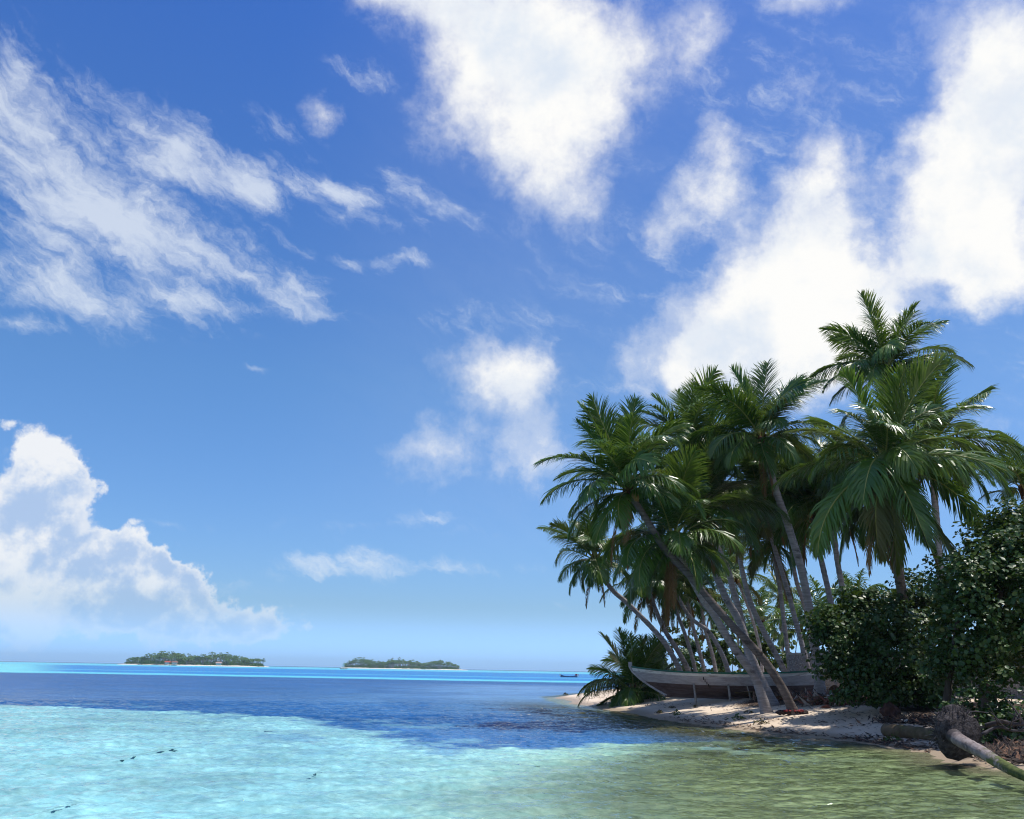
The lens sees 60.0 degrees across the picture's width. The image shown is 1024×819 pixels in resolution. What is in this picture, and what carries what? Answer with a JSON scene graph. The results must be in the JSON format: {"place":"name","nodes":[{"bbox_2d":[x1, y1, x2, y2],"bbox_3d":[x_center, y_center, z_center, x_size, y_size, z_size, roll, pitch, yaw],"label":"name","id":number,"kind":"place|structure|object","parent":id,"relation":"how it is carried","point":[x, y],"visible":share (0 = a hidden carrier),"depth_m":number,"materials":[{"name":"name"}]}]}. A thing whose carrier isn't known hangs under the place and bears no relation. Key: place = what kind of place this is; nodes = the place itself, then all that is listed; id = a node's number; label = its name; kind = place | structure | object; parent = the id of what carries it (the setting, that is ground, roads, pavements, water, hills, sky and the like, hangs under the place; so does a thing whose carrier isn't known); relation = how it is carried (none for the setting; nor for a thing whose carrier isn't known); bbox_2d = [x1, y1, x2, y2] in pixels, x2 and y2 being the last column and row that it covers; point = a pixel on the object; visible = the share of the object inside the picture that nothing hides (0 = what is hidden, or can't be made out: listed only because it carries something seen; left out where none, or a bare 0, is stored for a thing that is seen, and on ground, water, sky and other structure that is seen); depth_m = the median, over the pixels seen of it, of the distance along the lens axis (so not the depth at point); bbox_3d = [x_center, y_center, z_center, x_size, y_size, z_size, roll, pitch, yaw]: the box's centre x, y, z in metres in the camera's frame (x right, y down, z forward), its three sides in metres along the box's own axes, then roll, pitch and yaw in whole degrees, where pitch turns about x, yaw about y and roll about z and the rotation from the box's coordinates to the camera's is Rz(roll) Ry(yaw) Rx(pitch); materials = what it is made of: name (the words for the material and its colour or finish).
{"place":"outdoors","nodes":[
{"label":"outdoors","id":0,"kind":"place"},
{"bbox_2d":[122,664,266,666],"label":"island","id":1,"kind":"structure","parent":0,"point":[197,665],"depth_m":1004.10,"materials":[{"name":"beige sand"}]},
{"bbox_2d":[124,651,265,666],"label":"island forest","id":2,"kind":"object","parent":1,"relation":"on","point":[182,659],"visible":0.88,"depth_m":1017.93,"materials":[{"name":"green plant"}]},
{"bbox_2d":[346,667,460,669],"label":"island","id":3,"kind":"structure","parent":0,"point":[404,668],"depth_m":1258.51,"materials":[{"name":"beige sand"}]},
{"bbox_2d":[342,657,459,668],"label":"island forest","id":4,"kind":"object","parent":3,"relation":"on","point":[368,663],"visible":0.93,"depth_m":1274.62,"materials":[{"name":"green plant"}]},
{"bbox_2d":[0,661,1023,818],"bbox_3d":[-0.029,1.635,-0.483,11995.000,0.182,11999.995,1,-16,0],"label":"sea","id":5,"kind":"structure","parent":0,"point":[405,744],"depth_m":19.20,"materials":[{"name":"liquid"}]},
{"bbox_2d":[39,803,76,812],"bbox_3d":[-5.398,4.729,10.533,0.112,0.004,0.826,0,-16,4],"label":"weed strand","id":6,"kind":"object","parent":5,"relation":"on","point":[56,807],"visible":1,"depth_m":10.51},
{"bbox_2d":[114,748,175,762],"bbox_3d":[-6.972,6.540,16.797,0.330,0.004,2.863,1,-16,0],"label":"weed strand","id":7,"kind":"object","parent":5,"relation":"on","point":[141,754],"visible":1,"depth_m":17.02},
{"bbox_2d":[559,674,578,676],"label":"open boat","id":8,"kind":"object","parent":5,"relation":"on","point":[576,675],"visible":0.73,"depth_m":249.21,"materials":[{"name":"blue paint"}]},
{"bbox_2d":[0,0,1023,671],"label":"sky","id":9,"kind":"structure","parent":0,"point":[301,302],"materials":[{"name":"blue"}]},
{"bbox_2d":[669,709,683,715],"bbox_3d":[6.425,11.812,34.586,0.605,0.277,0.461,1,-16,0],"label":"leafy sprig","id":10,"kind":"object","parent":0,"point":[673,712],"visible":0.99,"depth_m":34.59,"materials":[{"name":"green plant"}]},
{"bbox_2d":[544,686,1023,818],"bbox_3d":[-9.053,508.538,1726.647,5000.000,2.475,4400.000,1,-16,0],"label":"ground","id":11,"kind":"structure","parent":0,"point":[796,723],"depth_m":18.52,"materials":[{"name":"beige sand"}]},
{"bbox_2d":[537,495,682,672],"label":"palm tree","id":12,"kind":"object","parent":11,"relation":"on","point":[597,570],"visible":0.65,"depth_m":41.23,"materials":[{"name":"green plant"}]},
{"bbox_2d":[576,627,666,706],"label":"young palm","id":13,"kind":"object","parent":11,"relation":"on","point":[633,647],"visible":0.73,"depth_m":43.94,"materials":[{"name":"green plant"}]},
{"bbox_2d":[610,672,634,697],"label":"shrub","id":14,"kind":"object","parent":11,"relation":"on","point":[627,684],"visible":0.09,"depth_m":44.76,"materials":[{"name":"green plant"}]},
{"bbox_2d":[599,538,690,670],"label":"palm tree","id":15,"kind":"object","parent":11,"relation":"on","point":[651,603],"visible":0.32,"depth_m":45.22,"materials":[{"name":"green plant"}]},
{"bbox_2d":[600,632,694,698],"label":"young palm","id":16,"kind":"object","parent":11,"relation":"on","point":[608,660],"visible":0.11,"depth_m":46.97,"materials":[{"name":"green plant"}]},
{"bbox_2d":[623,558,706,673],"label":"palm tree","id":17,"kind":"object","parent":11,"relation":"on","point":[676,612],"visible":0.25,"depth_m":45.90,"materials":[{"name":"green plant"}]},
{"bbox_2d":[533,392,799,714],"bbox_3d":[4.723,4.874,30.833,8.700,11.016,5.757,14,-21,-37],"label":"palm tree","id":18,"kind":"object","parent":11,"relation":"on","point":[624,459],"visible":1,"depth_m":30.49,"materials":[{"name":"green plant"}]},
{"bbox_2d":[625,519,730,671],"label":"palm tree","id":19,"kind":"object","parent":11,"relation":"on","point":[686,582],"visible":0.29,"depth_m":45.04,"materials":[{"name":"green plant"}]},
{"bbox_2d":[661,627,707,673],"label":"shrub","id":20,"kind":"object","parent":11,"relation":"on","point":[684,650],"visible":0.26,"depth_m":55.54,"materials":[{"name":"green plant"}]},
{"bbox_2d":[599,443,772,713],"bbox_3d":[6.297,6.116,31.892,6.017,9.318,5.819,1,-16,0],"label":"palm tree","id":21,"kind":"object","parent":11,"relation":"on","point":[678,544],"visible":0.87,"depth_m":31.47,"materials":[{"name":"green plant"}]},
{"bbox_2d":[611,364,766,659],"bbox_3d":[8.158,5.187,38.176,6.660,14.018,6.830,15,-22,-40],"label":"palm tree","id":22,"kind":"object","parent":11,"relation":"on","point":[690,410],"visible":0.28,"depth_m":38.84,"materials":[{"name":"green plant"}]},
{"bbox_2d":[693,683,696,704],"bbox_3d":[7.721,12.049,37.389,0.101,0.958,0.241,6,-17,-16],"label":"boat prop","id":23,"kind":"object","parent":11,"relation":"on","point":[695,696],"visible":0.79,"depth_m":37.37,"materials":[{"name":"grey wood"}]},
{"bbox_2d":[670,563,739,673],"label":"palm tree","id":24,"kind":"object","parent":11,"relation":"on","point":[697,613],"visible":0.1,"depth_m":48.40,"materials":[{"name":"green plant"}]},
{"bbox_2d":[672,620,738,671],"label":"shrub","id":25,"kind":"object","parent":11,"relation":"on","point":[706,657],"visible":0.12,"depth_m":59.97,"materials":[{"name":"green plant"}]},
{"bbox_2d":[682,593,731,630],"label":"palm tree","id":26,"kind":"object","parent":11,"relation":"on","point":[711,621],"visible":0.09,"depth_m":81.72,"materials":[{"name":"green plant"}]},
{"bbox_2d":[631,426,791,705],"bbox_3d":[7.286,5.876,34.202,6.483,10.817,5.992,1,-16,0],"label":"palm tree","id":27,"kind":"object","parent":11,"relation":"on","point":[749,509],"visible":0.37,"depth_m":34.05,"materials":[{"name":"green plant"}]},
{"bbox_2d":[680,560,744,671],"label":"palm tree","id":28,"kind":"object","parent":11,"relation":"on","point":[713,594],"visible":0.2,"depth_m":48.81,"materials":[{"name":"green plant"}]},
{"bbox_2d":[628,662,814,698],"bbox_3d":[9.013,11.653,38.055,7.960,1.465,2.154,-2,-17,11],"label":"rowing boat","id":29,"kind":"object","parent":11,"relation":"on","point":[674,684],"visible":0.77,"depth_m":37.53,"materials":[{"name":"beige paint"}]},
{"bbox_2d":[705,624,745,671],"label":"shrub","id":30,"kind":"object","parent":11,"relation":"on","point":[728,655],"visible":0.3,"depth_m":53.85,"materials":[{"name":"green plant"}]},
{"bbox_2d":[665,415,787,673],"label":"palm tree","id":31,"kind":"object","parent":11,"relation":"on","point":[766,535],"visible":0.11,"depth_m":41.06,"materials":[{"name":"green plant"}]},
{"bbox_2d":[727,684,730,700],"bbox_3d":[9.082,11.864,37.057,0.104,0.732,0.222,4,-17,-9],"label":"boat prop","id":32,"kind":"object","parent":11,"relation":"on","point":[729,693],"visible":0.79,"depth_m":37.05,"materials":[{"name":"wood"}]},
{"bbox_2d":[579,697,880,732],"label":"beach flecks","id":33,"kind":"object","parent":11,"relation":"on","point":[779,719],"visible":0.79,"depth_m":29.16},
{"bbox_2d":[706,591,766,670],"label":"palm tree","id":34,"kind":"object","parent":11,"relation":"on","point":[741,603],"visible":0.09,"depth_m":76.09,"materials":[{"name":"green plant"}]},
{"bbox_2d":[731,713,745,720],"bbox_3d":[7.738,10.519,30.348,0.572,0.260,0.438,1,-16,0],"label":"leafy sprig","id":35,"kind":"object","parent":11,"relation":"on","point":[737,714],"visible":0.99,"depth_m":30.32,"materials":[{"name":"green plant"}]},
{"bbox_2d":[711,535,776,671],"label":"palm tree","id":36,"kind":"object","parent":11,"relation":"on","point":[737,579],"visible":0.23,"depth_m":51.03,"materials":[{"name":"green plant"}]},
{"bbox_2d":[729,632,773,671],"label":"shrub","id":37,"kind":"object","parent":11,"relation":"on","point":[740,641],"visible":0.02,"depth_m":63.53,"materials":[{"name":"green plant"}]},
{"bbox_2d":[676,358,835,695],"bbox_3d":[9.434,4.205,33.575,5.886,13.182,6.562,1,-16,0],"label":"palm tree","id":38,"kind":"object","parent":11,"relation":"on","point":[757,414],"visible":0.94,"depth_m":34.28,"materials":[{"name":"green plant"}]},
{"bbox_2d":[753,718,768,724],"bbox_3d":[8.078,10.106,28.704,0.581,0.232,0.452,-7,-18,25],"label":"weed clump","id":39,"kind":"object","parent":11,"relation":"on","point":[760,722],"visible":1,"depth_m":28.64,"materials":[{"name":"green plant"}]},
{"bbox_2d":[710,426,813,670],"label":"palm tree","id":40,"kind":"object","parent":11,"relation":"on","point":[753,475],"visible":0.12,"depth_m":41.67,"materials":[{"name":"green plant"}]},
{"bbox_2d":[729,587,796,646],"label":"palm tree","id":41,"kind":"object","parent":11,"relation":"on","point":[763,618],"visible":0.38,"depth_m":72.11,"materials":[{"name":"green plant"}]},
{"bbox_2d":[715,501,823,670],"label":"palm tree","id":42,"kind":"object","parent":11,"relation":"on","point":[758,558],"visible":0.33,"depth_m":44.05,"materials":[{"name":"green plant"}]},
{"bbox_2d":[733,461,810,649],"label":"palm tree","id":43,"kind":"object","parent":11,"relation":"on","point":[797,585],"visible":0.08,"depth_m":43.72,"materials":[{"name":"green plant"}]},
{"bbox_2d":[748,625,796,673],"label":"shrub","id":44,"kind":"object","parent":11,"relation":"on","point":[764,646],"visible":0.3,"depth_m":52.03,"materials":[{"name":"green plant"}]},
{"bbox_2d":[748,567,801,654],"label":"palm tree","id":45,"kind":"object","parent":11,"relation":"on","point":[777,596],"visible":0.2,"depth_m":80.51,"materials":[{"name":"green plant"}]},
{"bbox_2d":[775,709,808,714],"bbox_3d":[9.409,10.178,29.808,1.111,0.209,0.492,1,-16,0],"label":"cloth bundle","id":46,"kind":"object","parent":11,"relation":"on","point":[785,712],"visible":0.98,"depth_m":29.69,"materials":[{"name":"red fabric"}]},
{"bbox_2d":[760,588,831,652],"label":"palm tree","id":47,"kind":"object","parent":11,"relation":"on","point":[780,638],"visible":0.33,"depth_m":64.22,"materials":[{"name":"green plant"}]},
{"bbox_2d":[744,439,859,686],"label":"palm tree","id":48,"kind":"object","parent":11,"relation":"on","point":[793,506],"visible":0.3,"depth_m":39.81,"materials":[{"name":"green plant"}]},
{"bbox_2d":[665,714,938,751],"bbox_3d":[8.421,9.770,27.273,1.887,0.265,14.932,6,-17,-17],"label":"shore wrack","id":49,"kind":"object","parent":11,"relation":"on","point":[856,738],"visible":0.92,"depth_m":23.88,"materials":[{"name":"brown plant"}]},
{"bbox_2d":[746,687,867,707],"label":"dry litter","id":50,"kind":"object","parent":11,"relation":"on","point":[809,694],"visible":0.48,"depth_m":32.76,"materials":[{"name":"brown plant"}]},
{"bbox_2d":[752,411,869,694],"bbox_3d":[14.118,6.304,38.785,6.282,11.965,6.946,-9,-19,30],"label":"palm tree","id":51,"kind":"object","parent":11,"relation":"on","point":[824,486],"visible":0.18,"depth_m":38.87,"materials":[{"name":"green plant"}]},
{"bbox_2d":[787,575,838,652],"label":"palm tree","id":52,"kind":"object","parent":11,"relation":"on","point":[815,583],"visible":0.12,"depth_m":62.83,"materials":[{"name":"green plant"}]},
{"bbox_2d":[794,696,841,700],"bbox_3d":[11.387,10.659,32.655,1.946,0.255,0.575,-2,-17,11],"label":"fallen frond","id":53,"kind":"object","parent":11,"relation":"on","point":[810,697],"visible":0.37,"depth_m":32.76,"materials":[{"name":"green plant"}]},
{"bbox_2d":[828,685,840,692],"bbox_3d":[12.541,11.021,34.423,0.639,0.645,0.499,1,-16,0],"label":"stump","id":54,"kind":"object","parent":11,"relation":"on","point":[832,687],"visible":0.2,"depth_m":34.40,"materials":[{"name":"brown wood"}]},
{"bbox_2d":[811,568,891,620],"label":"palm tree","id":55,"kind":"object","parent":11,"relation":"on","point":[860,577],"visible":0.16,"depth_m":60.71,"materials":[{"name":"green plant"}]},
{"bbox_2d":[800,567,975,708],"bbox_3d":[12.432,7.464,28.989,5.549,4.690,4.797,12,-20,-33],"label":"broadleaf bush","id":56,"kind":"object","parent":11,"relation":"on","point":[862,643],"visible":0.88,"depth_m":28.12,"materials":[{"name":"green plant"}]},
{"bbox_2d":[879,701,900,718],"bbox_3d":[11.358,9.060,26.624,0.625,0.627,0.530,1,-16,0],"label":"stump","id":57,"kind":"object","parent":11,"relation":"on","point":[889,708],"visible":0.79,"depth_m":26.45,"materials":[{"name":"brown wood"}]},
{"bbox_2d":[809,289,974,577],"bbox_3d":[15.625,2.992,35.558,6.481,16.591,6.181,11,-19,-30],"label":"palm tree","id":58,"kind":"object","parent":11,"relation":"on","point":[882,352],"visible":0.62,"depth_m":36.72,"materials":[{"name":"green plant"}]},
{"bbox_2d":[884,734,900,741],"bbox_3d":[9.861,8.527,22.961,0.459,0.241,0.410,1,-16,0],"label":"leafy sprig","id":59,"kind":"object","parent":11,"relation":"on","point":[897,738],"visible":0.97,"depth_m":22.93,"materials":[{"name":"green plant"}]},
{"bbox_2d":[771,348,1015,705],"bbox_3d":[11.768,3.539,26.879,6.710,10.869,7.595,6,-17,-16],"label":"palm tree","id":60,"kind":"object","parent":11,"relation":"on","point":[890,500],"visible":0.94,"depth_m":26.33,"materials":[{"name":"green plant"}]},
{"bbox_2d":[787,653,1023,698],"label":"coral stone wall","id":61,"kind":"structure","parent":11,"relation":"on","point":[795,662],"depth_m":41.13,"materials":[{"name":"grey stone"}]},
{"bbox_2d":[880,724,934,739],"bbox_3d":[10.433,8.376,22.925,0.360,0.393,2.448,5,-17,-13],"label":"fallen log","id":62,"kind":"object","parent":11,"relation":"on","point":[904,731],"visible":0.67,"depth_m":23.09,"materials":[{"name":"grey wood"}]},
{"bbox_2d":[831,354,1023,697],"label":"palm tree","id":63,"kind":"object","parent":11,"relation":"on","point":[969,432],"visible":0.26,"depth_m":33.42,"materials":[{"name":"green plant"}]},
{"bbox_2d":[855,710,1023,764],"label":"ground litter","id":64,"kind":"object","parent":11,"relation":"on","point":[1011,751],"visible":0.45,"depth_m":19.96,"materials":[{"name":"brown plant"}]},
{"bbox_2d":[906,497,1023,734],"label":"bush","id":65,"kind":"object","parent":11,"relation":"on","point":[987,584],"visible":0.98,"depth_m":22.71,"materials":[{"name":"green plant"}]},
{"bbox_2d":[948,691,988,712],"bbox_3d":[9.805,6.310,19.049,0.813,0.518,0.522,1,-16,0],"label":"driftwood","id":66,"kind":"object","parent":11,"relation":"on","point":[967,709],"visible":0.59,"depth_m":18.99,"materials":[{"name":"grey wood"}]},
{"bbox_2d":[935,688,1008,744],"bbox_3d":[10.961,7.282,20.948,1.475,1.342,1.599,1,-16,0],"label":"shrub","id":67,"kind":"object","parent":11,"relation":"on","point":[981,723],"visible":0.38,"depth_m":20.98,"materials":[{"name":"green plant"}]},
{"bbox_2d":[924,704,1023,780],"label":"fallen palm","id":68,"kind":"object","parent":11,"relation":"on","point":[957,732],"visible":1,"depth_m":17.95,"materials":[{"name":"bark"}]},
{"bbox_2d":[962,665,1023,739],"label":"shrub","id":69,"kind":"object","parent":11,"relation":"on","point":[991,697],"visible":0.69,"depth_m":20.91,"materials":[{"name":"green plant"}]},
{"bbox_2d":[970,432,1023,503],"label":"palm tree","id":70,"kind":"object","parent":11,"relation":"on","point":[1018,472],"visible":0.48,"depth_m":36.88,"materials":[{"name":"green plant"}]},
{"bbox_2d":[981,703,1023,734],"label":"driftwood","id":71,"kind":"object","parent":11,"relation":"on","point":[998,726],"visible":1,"depth_m":17.73,"materials":[{"name":"grey wood"}]},
{"bbox_2d":[985,698,1023,727],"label":"driftwood","id":72,"kind":"object","parent":11,"relation":"on","point":[1002,721],"visible":0.86,"depth_m":18.22,"materials":[{"name":"grey wood"}]}
]}

